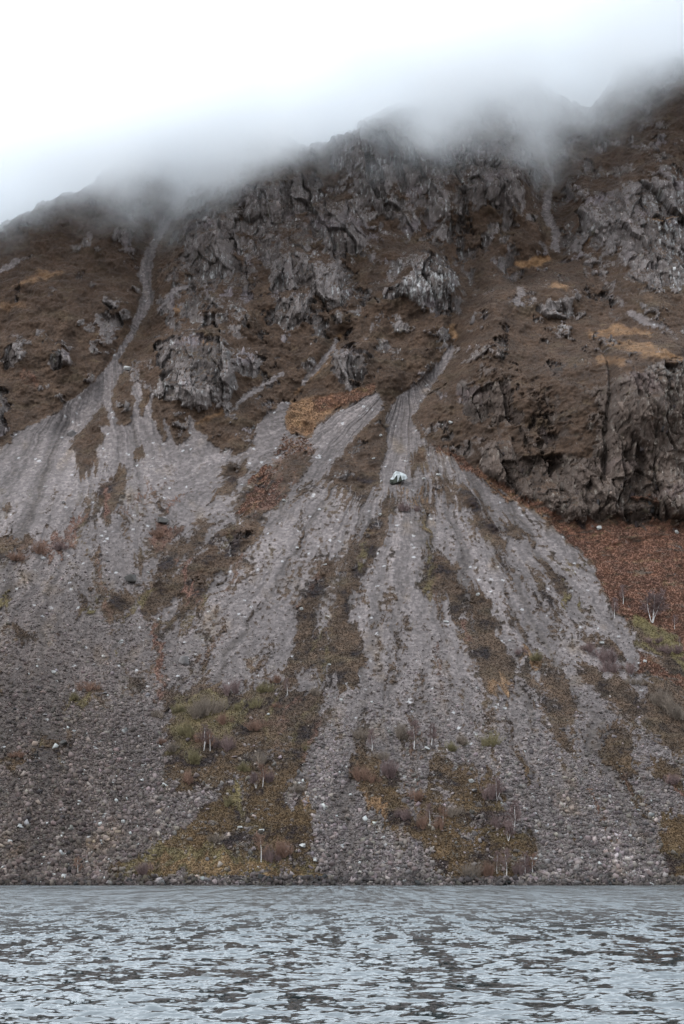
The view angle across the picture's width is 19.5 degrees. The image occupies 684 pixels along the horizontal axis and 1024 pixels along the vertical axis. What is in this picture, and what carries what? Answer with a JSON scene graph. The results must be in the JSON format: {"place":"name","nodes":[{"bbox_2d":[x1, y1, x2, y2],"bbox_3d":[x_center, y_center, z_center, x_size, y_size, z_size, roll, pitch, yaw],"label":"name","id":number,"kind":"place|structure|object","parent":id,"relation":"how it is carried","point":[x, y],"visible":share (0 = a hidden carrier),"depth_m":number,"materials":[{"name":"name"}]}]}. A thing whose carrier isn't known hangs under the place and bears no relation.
{"place":"outdoors","nodes":[
{"label":"outdoors","id":0,"kind":"place"},
{"bbox_2d":[0,48,683,884],"bbox_3d":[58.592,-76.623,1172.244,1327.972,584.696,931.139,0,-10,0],"label":"hillside","id":1,"kind":"structure","parent":0,"point":[208,476],"depth_m":1033.92,"materials":[{"name":"grey stone"}]},
{"bbox_2d":[7,750,24,757],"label":"bare shrub","id":2,"kind":"object","parent":1,"relation":"on","point":[20,754],"visible":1,"depth_m":746.73,"materials":[{"name":"brown plant"}]},
{"bbox_2d":[6,551,30,560],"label":"bare shrub","id":3,"kind":"object","parent":1,"relation":"on","point":[12,557],"visible":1,"depth_m":903.37,"materials":[{"name":"brown plant"}]},
{"bbox_2d":[27,538,49,553],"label":"bare shrub","id":4,"kind":"object","parent":1,"relation":"on","point":[38,549],"visible":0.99,"depth_m":908.93,"materials":[{"name":"brown plant"}]},
{"bbox_2d":[49,539,69,549],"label":"bare shrub","id":5,"kind":"object","parent":1,"relation":"on","point":[58,546],"visible":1,"depth_m":915.00,"materials":[{"name":"brown plant"}]},
{"bbox_2d":[60,740,66,744],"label":"boulder","id":6,"kind":"object","parent":1,"relation":"on","point":[63,742],"visible":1,"depth_m":760.10,"materials":[{"name":"grey stone"}]},
{"bbox_2d":[67,429,76,436],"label":"boulder","id":7,"kind":"object","parent":1,"relation":"on","point":[71,433],"visible":1,"depth_m":1059.97,"materials":[{"name":"grey stone"}]},
{"bbox_2d":[68,690,79,699],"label":"bare shrub","id":8,"kind":"object","parent":1,"relation":"on","point":[74,697],"visible":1,"depth_m":795.98,"materials":[{"name":"brown plant"}]},
{"bbox_2d":[74,679,102,690],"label":"bare shrub","id":9,"kind":"object","parent":1,"relation":"on","point":[90,687],"visible":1,"depth_m":806.46,"materials":[{"name":"brown plant"}]},
{"bbox_2d":[124,574,135,582],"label":"boulder","id":10,"kind":"object","parent":1,"relation":"on","point":[130,578],"visible":1,"depth_m":894.62,"materials":[{"name":"grey stone"}]},
{"bbox_2d":[132,861,158,874],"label":"bare shrub","id":11,"kind":"object","parent":1,"relation":"on","point":[143,870],"visible":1,"depth_m":676.76,"materials":[{"name":"brown plant"}]},
{"bbox_2d":[147,707,164,718],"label":"bare shrub","id":12,"kind":"object","parent":1,"relation":"on","point":[158,713],"visible":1,"depth_m":788.47,"materials":[{"name":"brown plant"}]},
{"bbox_2d":[149,528,167,537],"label":"bare shrub","id":13,"kind":"object","parent":1,"relation":"on","point":[159,534],"visible":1,"depth_m":935.57,"materials":[{"name":"brown plant"}]},
{"bbox_2d":[157,736,166,743],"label":"bare shrub","id":14,"kind":"object","parent":1,"relation":"on","point":[161,741],"visible":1,"depth_m":765.27,"materials":[{"name":"brown plant"}]},
{"bbox_2d":[156,515,168,523],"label":"boulder","id":15,"kind":"object","parent":1,"relation":"on","point":[163,520],"visible":1,"depth_m":947.71,"materials":[{"name":"grey stone"}]},
{"bbox_2d":[166,741,182,751],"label":"bare shrub","id":16,"kind":"object","parent":1,"relation":"on","point":[173,747],"visible":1,"depth_m":759.00,"materials":[{"name":"brown plant"}]},
{"bbox_2d":[168,701,186,713],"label":"bare shrub","id":17,"kind":"object","parent":1,"relation":"on","point":[181,709],"visible":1,"depth_m":789.90,"materials":[{"name":"green plant"}]},
{"bbox_2d":[171,719,194,738],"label":"bare shrub","id":18,"kind":"object","parent":1,"relation":"on","point":[188,732],"visible":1,"depth_m":770.04,"materials":[{"name":"green plant"}]},
{"bbox_2d":[179,656,188,665],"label":"boulder","id":19,"kind":"object","parent":1,"relation":"on","point":[183,660],"visible":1,"depth_m":833.10,"materials":[{"name":"grey stone"}]},
{"bbox_2d":[182,767,193,784],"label":"bare shrub","id":20,"kind":"object","parent":1,"relation":"on","point":[187,775],"visible":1,"depth_m":735.49,"materials":[{"name":"brown plant"}]},
{"bbox_2d":[184,748,202,764],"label":"bare shrub","id":21,"kind":"object","parent":1,"relation":"on","point":[195,757],"visible":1,"depth_m":749.72,"materials":[{"name":"green plant"}]},
{"bbox_2d":[184,695,209,718],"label":"bare shrub","id":22,"kind":"object","parent":1,"relation":"on","point":[197,710],"visible":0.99,"depth_m":782.78,"materials":[{"name":"plant"}]},
{"bbox_2d":[190,723,211,744],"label":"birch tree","id":23,"kind":"object","parent":1,"relation":"on","point":[197,740],"visible":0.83,"depth_m":765.97,"materials":[{"name":"brown plant"}]},
{"bbox_2d":[195,723,213,748],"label":"birch tree","id":24,"kind":"object","parent":1,"relation":"on","point":[204,737],"visible":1,"depth_m":759.90,"materials":[{"name":"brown plant"}]},
{"bbox_2d":[206,731,215,750],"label":"birch tree","id":25,"kind":"object","parent":1,"relation":"on","point":[209,735],"visible":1,"depth_m":758.94,"materials":[{"name":"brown plant"}]},
{"bbox_2d":[195,691,229,715],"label":"bare shrub","id":26,"kind":"object","parent":1,"relation":"on","point":[214,708],"visible":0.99,"depth_m":788.38,"materials":[{"name":"brown plant"}]},
{"bbox_2d":[206,832,226,842],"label":"bare shrub","id":27,"kind":"object","parent":1,"relation":"on","point":[215,837],"visible":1,"depth_m":697.08,"materials":[{"name":"plant"}]},
{"bbox_2d":[208,732,237,751],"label":"bare shrub","id":28,"kind":"object","parent":1,"relation":"on","point":[229,745],"visible":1,"depth_m":760.25,"materials":[{"name":"plant"}]},
{"bbox_2d":[213,708,234,724],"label":"bare shrub","id":29,"kind":"object","parent":1,"relation":"on","point":[222,719],"visible":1,"depth_m":779.73,"materials":[{"name":"brown plant"}]},
{"bbox_2d":[222,795,236,806],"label":"bare shrub","id":30,"kind":"object","parent":1,"relation":"on","point":[226,804],"visible":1,"depth_m":720.75,"materials":[{"name":"plant"}]},
{"bbox_2d":[221,676,241,695],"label":"bare shrub","id":31,"kind":"object","parent":1,"relation":"on","point":[236,685],"visible":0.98,"depth_m":803.95,"materials":[{"name":"plant"}]},
{"bbox_2d":[235,760,251,771],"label":"bare shrub","id":32,"kind":"object","parent":1,"relation":"on","point":[243,767],"visible":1,"depth_m":744.12,"materials":[{"name":"green plant"}]},
{"bbox_2d":[233,693,263,710],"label":"bare shrub","id":33,"kind":"object","parent":1,"relation":"on","point":[236,707],"visible":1,"depth_m":792.63,"materials":[{"name":"green plant"}]},
{"bbox_2d":[248,771,259,787],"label":"birch tree","id":34,"kind":"object","parent":1,"relation":"on","point":[254,776],"visible":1,"depth_m":732.55,"materials":[{"name":"brown plant"}]},
{"bbox_2d":[243,716,272,730],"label":"bare shrub","id":35,"kind":"object","parent":1,"relation":"on","point":[255,726],"visible":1,"depth_m":774.00,"materials":[{"name":"brown plant"}]},
{"bbox_2d":[249,748,267,765],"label":"bare shrub","id":36,"kind":"object","parent":1,"relation":"on","point":[259,759],"visible":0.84,"depth_m":749.55,"materials":[{"name":"plant"}]},
{"bbox_2d":[253,830,268,862],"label":"birch tree","id":37,"kind":"object","parent":1,"relation":"on","point":[259,839],"visible":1,"depth_m":685.33,"materials":[{"name":"brown plant"}]},
{"bbox_2d":[256,762,267,786],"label":"birch tree","id":38,"kind":"object","parent":1,"relation":"on","point":[260,767],"visible":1,"depth_m":733.61,"materials":[{"name":"brown plant"}]},
{"bbox_2d":[255,680,278,692],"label":"bare shrub","id":39,"kind":"object","parent":1,"relation":"on","point":[261,688],"visible":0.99,"depth_m":805.15,"materials":[{"name":"green plant"}]},
{"bbox_2d":[260,767,274,782],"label":"bare shrub","id":40,"kind":"object","parent":1,"relation":"on","point":[269,778],"visible":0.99,"depth_m":736.80,"materials":[{"name":"brown plant"}]},
{"bbox_2d":[259,843,281,862],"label":"bare shrub","id":41,"kind":"object","parent":1,"relation":"on","point":[269,856],"visible":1,"depth_m":685.23,"materials":[{"name":"brown plant"}]},
{"bbox_2d":[268,674,281,682],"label":"bare shrub","id":42,"kind":"object","parent":1,"relation":"on","point":[276,680],"visible":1,"depth_m":812.26,"materials":[{"name":"brown plant"}]},
{"bbox_2d":[271,701,282,707],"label":"bare shrub","id":43,"kind":"object","parent":1,"relation":"on","point":[275,704],"visible":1,"depth_m":792.62,"materials":[{"name":"brown plant"}]},
{"bbox_2d":[272,836,293,857],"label":"bare shrub","id":44,"kind":"object","parent":1,"relation":"on","point":[283,852],"visible":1,"depth_m":687.90,"materials":[{"name":"brown plant"}]},
{"bbox_2d":[283,678,290,692],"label":"birch tree","id":45,"kind":"object","parent":1,"relation":"on","point":[286,683],"visible":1,"depth_m":803.90,"materials":[{"name":"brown plant"}]},
{"bbox_2d":[289,784,306,793],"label":"bare shrub","id":46,"kind":"object","parent":1,"relation":"on","point":[297,789],"visible":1,"depth_m":730.15,"materials":[{"name":"plant"}]},
{"bbox_2d":[300,742,310,750],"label":"bare shrub","id":47,"kind":"object","parent":1,"relation":"on","point":[305,748],"visible":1,"depth_m":761.14,"materials":[{"name":"brown plant"}]},
{"bbox_2d":[306,684,323,695],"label":"bare shrub","id":48,"kind":"object","parent":1,"relation":"on","point":[314,692],"visible":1,"depth_m":801.80,"materials":[{"name":"brown plant"}]},
{"bbox_2d":[0,171,683,884],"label":"scree","id":49,"kind":"structure","parent":1,"relation":"on","point":[90,855],"depth_m":731.25,"materials":[{"name":"stone"}]},
{"bbox_2d":[73,856,83,871],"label":"birch tree","id":50,"kind":"object","parent":49,"relation":"on","point":[76,859],"visible":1,"depth_m":679.92,"materials":[{"name":"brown plant"}]},
{"bbox_2d":[0,49,683,878],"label":"heather","id":51,"kind":"object","parent":1,"relation":"on","point":[352,757],"visible":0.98,"depth_m":812.34,"materials":[{"name":"brown plant"}]},
{"bbox_2d":[0,872,683,885],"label":"shore rubble","id":52,"kind":"object","parent":1,"relation":"on","point":[319,880],"visible":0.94,"depth_m":673.67,"materials":[{"name":"stone"}]},
{"bbox_2d":[1,58,683,553],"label":"crag rocks","id":53,"kind":"object","parent":1,"relation":"on","point":[467,394],"visible":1,"depth_m":1138.35,"materials":[{"name":"stone"}]},
{"bbox_2d":[20,371,683,809],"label":"bracken","id":54,"kind":"object","parent":1,"relation":"on","point":[638,559],"visible":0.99,"depth_m":949.74,"materials":[{"name":"brown plant"}]},
{"bbox_2d":[348,761,372,781],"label":"bare shrub","id":55,"kind":"object","parent":1,"relation":"on","point":[357,774],"visible":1,"depth_m":738.47,"materials":[{"name":"brown plant"}]},
{"bbox_2d":[351,725,373,738],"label":"bare shrub","id":56,"kind":"object","parent":1,"relation":"on","point":[357,734],"visible":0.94,"depth_m":769.75,"materials":[{"name":"brown plant"}]},
{"bbox_2d":[367,728,375,747],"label":"birch tree","id":57,"kind":"object","parent":1,"relation":"on","point":[370,736],"visible":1,"depth_m":760.48,"materials":[{"name":"grey plant"}]},
{"bbox_2d":[368,772,381,782],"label":"bare shrub","id":58,"kind":"object","parent":1,"relation":"on","point":[372,780],"visible":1,"depth_m":737.39,"materials":[{"name":"brown plant"}]},
{"bbox_2d":[367,750,390,761],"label":"bare shrub","id":59,"kind":"object","parent":1,"relation":"on","point":[379,756],"visible":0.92,"depth_m":754.31,"materials":[{"name":"plant"}]},
{"bbox_2d":[378,758,399,778],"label":"bare shrub","id":60,"kind":"object","parent":1,"relation":"on","point":[389,770],"visible":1,"depth_m":740.02,"materials":[{"name":"brown plant"}]},
{"bbox_2d":[390,471,407,484],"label":"boulder","id":61,"kind":"object","parent":1,"relation":"on","point":[397,477],"visible":1,"depth_m":994.21,"materials":[{"name":"grey stone"}]},
{"bbox_2d":[393,720,409,739],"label":"bare shrub","id":62,"kind":"object","parent":1,"relation":"on","point":[400,732],"visible":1,"depth_m":768.25,"materials":[{"name":"plant"}]},
{"bbox_2d":[393,808,411,820],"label":"bare shrub","id":63,"kind":"object","parent":1,"relation":"on","point":[405,815],"visible":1,"depth_m":712.12,"materials":[{"name":"brown plant"}]},
{"bbox_2d":[134,75,680,582],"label":"rock debris","id":64,"kind":"object","parent":1,"relation":"on","point":[410,351],"visible":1,"depth_m":1127.67,"materials":[{"name":"stone"}]},
{"bbox_2d":[397,499,420,511],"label":"bare shrub","id":65,"kind":"object","parent":1,"relation":"on","point":[401,507],"visible":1,"depth_m":961.41,"materials":[{"name":"brown plant"}]},
{"bbox_2d":[406,720,420,748],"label":"birch tree","id":66,"kind":"object","parent":1,"relation":"on","point":[412,730],"visible":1,"depth_m":762.05,"materials":[{"name":"grey plant"}]},
{"bbox_2d":[407,785,425,801],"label":"bare shrub","id":67,"kind":"object","parent":1,"relation":"on","point":[416,797],"visible":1,"depth_m":723.60,"materials":[{"name":"brown plant"}]},
{"bbox_2d":[416,813,428,828],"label":"bare shrub","id":68,"kind":"object","parent":1,"relation":"on","point":[423,823],"visible":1,"depth_m":705.51,"materials":[{"name":"brown plant"}]},
{"bbox_2d":[425,802,432,823],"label":"birch tree","id":69,"kind":"object","parent":1,"relation":"on","point":[429,809],"visible":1,"depth_m":708.76,"materials":[{"name":"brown plant"}]},
{"bbox_2d":[424,723,437,744],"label":"birch tree","id":70,"kind":"object","parent":1,"relation":"on","point":[433,732],"visible":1,"depth_m":764.27,"materials":[{"name":"grey plant"}]},
{"bbox_2d":[431,817,445,829],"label":"bare shrub","id":71,"kind":"object","parent":1,"relation":"on","point":[440,824],"visible":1,"depth_m":705.88,"materials":[{"name":"brown plant"}]},
{"bbox_2d":[437,805,449,820],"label":"birch tree","id":72,"kind":"object","parent":1,"relation":"on","point":[442,810],"visible":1,"depth_m":706.95,"materials":[{"name":"brown plant"}]},
{"bbox_2d":[444,741,460,751],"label":"bare shrub","id":73,"kind":"object","parent":1,"relation":"on","point":[452,748],"visible":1,"depth_m":759.83,"materials":[{"name":"green plant"}]},
{"bbox_2d":[445,804,466,817],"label":"bare shrub","id":74,"kind":"object","parent":1,"relation":"on","point":[451,812],"visible":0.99,"depth_m":714.08,"materials":[{"name":"brown plant"}]},
{"bbox_2d":[455,732,466,744],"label":"bare shrub","id":75,"kind":"object","parent":1,"relation":"on","point":[463,740],"visible":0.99,"depth_m":764.00,"materials":[{"name":"plant"}]},
{"bbox_2d":[457,860,484,876],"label":"bare shrub","id":76,"kind":"object","parent":1,"relation":"on","point":[478,871],"visible":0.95,"depth_m":676.68,"materials":[{"name":"brown plant"}]},
{"bbox_2d":[458,727,506,746],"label":"bare shrub","id":77,"kind":"object","parent":1,"relation":"on","point":[487,740],"visible":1,"depth_m":765.46,"materials":[{"name":"plant"}]},
{"bbox_2d":[477,856,496,875],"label":"bare shrub","id":78,"kind":"object","parent":1,"relation":"on","point":[487,870],"visible":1,"depth_m":677.79,"materials":[{"name":"brown plant"}]},
{"bbox_2d":[479,783,501,799],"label":"bare shrub","id":79,"kind":"object","parent":1,"relation":"on","point":[492,794],"visible":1,"depth_m":725.62,"materials":[{"name":"brown plant"}]},
{"bbox_2d":[488,776,505,797],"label":"birch tree","id":80,"kind":"object","parent":1,"relation":"on","point":[497,781],"visible":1,"depth_m":725.78,"materials":[{"name":"grey plant"}]},
{"bbox_2d":[493,850,502,869],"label":"birch tree","id":81,"kind":"object","parent":1,"relation":"on","point":[498,858],"visible":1,"depth_m":681.16,"materials":[{"name":"brown plant"}]},
{"bbox_2d":[486,811,513,829],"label":"bare shrub","id":82,"kind":"object","parent":1,"relation":"on","point":[495,822],"visible":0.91,"depth_m":707.67,"materials":[{"name":"brown plant"}]},
{"bbox_2d":[500,848,511,874],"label":"birch tree","id":83,"kind":"object","parent":1,"relation":"on","point":[505,864],"visible":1,"depth_m":678.46,"materials":[{"name":"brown plant"}]},
{"bbox_2d":[503,823,516,840],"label":"birch tree","id":84,"kind":"object","parent":1,"relation":"on","point":[509,830],"visible":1,"depth_m":700.03,"materials":[{"name":"brown plant"}]},
{"bbox_2d":[502,800,521,831],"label":"birch tree","id":85,"kind":"object","parent":1,"relation":"on","point":[515,814],"visible":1,"depth_m":706.94,"materials":[{"name":"grey plant"}]},
{"bbox_2d":[513,647,528,654],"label":"bare shrub","id":86,"kind":"object","parent":1,"relation":"on","point":[519,651],"visible":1,"depth_m":841.47,"materials":[{"name":"brown plant"}]},
{"bbox_2d":[511,859,532,874],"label":"bare shrub","id":87,"kind":"object","parent":1,"relation":"on","point":[516,868],"visible":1,"depth_m":679.88,"materials":[{"name":"brown plant"}]},
{"bbox_2d":[517,850,533,871],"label":"birch tree","id":88,"kind":"object","parent":1,"relation":"on","point":[525,859],"visible":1,"depth_m":680.54,"materials":[{"name":"brown plant"}]},
{"bbox_2d":[528,850,538,871],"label":"birch tree","id":89,"kind":"object","parent":1,"relation":"on","point":[533,857],"visible":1,"depth_m":681.00,"materials":[{"name":"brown plant"}]},
{"bbox_2d":[527,650,543,660],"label":"bare shrub","id":90,"kind":"object","parent":1,"relation":"on","point":[536,657],"visible":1,"depth_m":831.60,"materials":[{"name":"plant"}]},
{"bbox_2d":[577,640,595,652],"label":"bare shrub","id":91,"kind":"object","parent":1,"relation":"on","point":[590,648],"visible":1,"depth_m":845.75,"materials":[{"name":"brown plant"}]},
{"bbox_2d":[590,645,618,662],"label":"bare shrub","id":92,"kind":"object","parent":1,"relation":"on","point":[610,656],"visible":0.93,"depth_m":838.22,"materials":[{"name":"brown plant"}]},
{"bbox_2d":[611,597,619,617],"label":"birch tree","id":93,"kind":"object","parent":1,"relation":"on","point":[615,603],"visible":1,"depth_m":887.10,"materials":[{"name":"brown plant"}]},
{"bbox_2d":[598,656,635,674],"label":"bare shrub","id":94,"kind":"object","parent":1,"relation":"on","point":[608,668],"visible":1,"depth_m":831.28,"materials":[{"name":"plant"}]},
{"bbox_2d":[618,583,626,603],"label":"birch tree","id":95,"kind":"object","parent":1,"relation":"on","point":[622,590],"visible":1,"depth_m":901.20,"materials":[{"name":"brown plant"}]},
{"bbox_2d":[623,677,643,685],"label":"bare shrub","id":96,"kind":"object","parent":1,"relation":"on","point":[634,682],"visible":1,"depth_m":823.24,"materials":[{"name":"brown plant"}]},
{"bbox_2d":[643,636,662,642],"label":"bare shrub","id":97,"kind":"object","parent":1,"relation":"on","point":[659,640],"visible":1,"depth_m":866.61,"materials":[{"name":"brown plant"}]},
{"bbox_2d":[639,586,669,622],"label":"birch tree","id":98,"kind":"object","parent":1,"relation":"on","point":[653,598],"visible":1,"depth_m":885.98,"materials":[{"name":"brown plant"}]},
{"bbox_2d":[646,685,676,711],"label":"bare shrub","id":99,"kind":"object","parent":1,"relation":"on","point":[663,702],"visible":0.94,"depth_m":805.21,"materials":[{"name":"brown plant"}]},
{"bbox_2d":[655,642,683,653],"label":"bare shrub","id":100,"kind":"object","parent":1,"relation":"on","point":[677,650],"visible":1,"depth_m":858.73,"materials":[{"name":"plant"}]},
{"bbox_2d":[664,773,680,784],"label":"bare shrub","id":101,"kind":"object","parent":1,"relation":"on","point":[674,779],"visible":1,"depth_m":743.05,"materials":[{"name":"brown plant"}]},
{"bbox_2d":[666,702,683,719],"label":"bare shrub","id":102,"kind":"object","parent":1,"relation":"on","point":[676,714],"visible":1,"depth_m":796.10,"materials":[{"name":"brown plant"}]},
{"bbox_2d":[672,615,677,628],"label":"birch tree","id":103,"kind":"object","parent":1,"relation":"on","point":[675,620],"visible":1,"depth_m":881.94,"materials":[{"name":"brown plant"}]},
{"bbox_2d":[0,885,683,1023],"bbox_3d":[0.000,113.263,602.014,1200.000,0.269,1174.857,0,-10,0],"label":"lake water","id":104,"kind":"structure","parent":0,"point":[341,954],"depth_m":60.77,"materials":[{"name":"grey liquid"}]},
{"bbox_2d":[0,0,683,224],"label":"sky","id":105,"kind":"structure","parent":0,"point":[84,83],"materials":[{"name":"white"}]}
]}

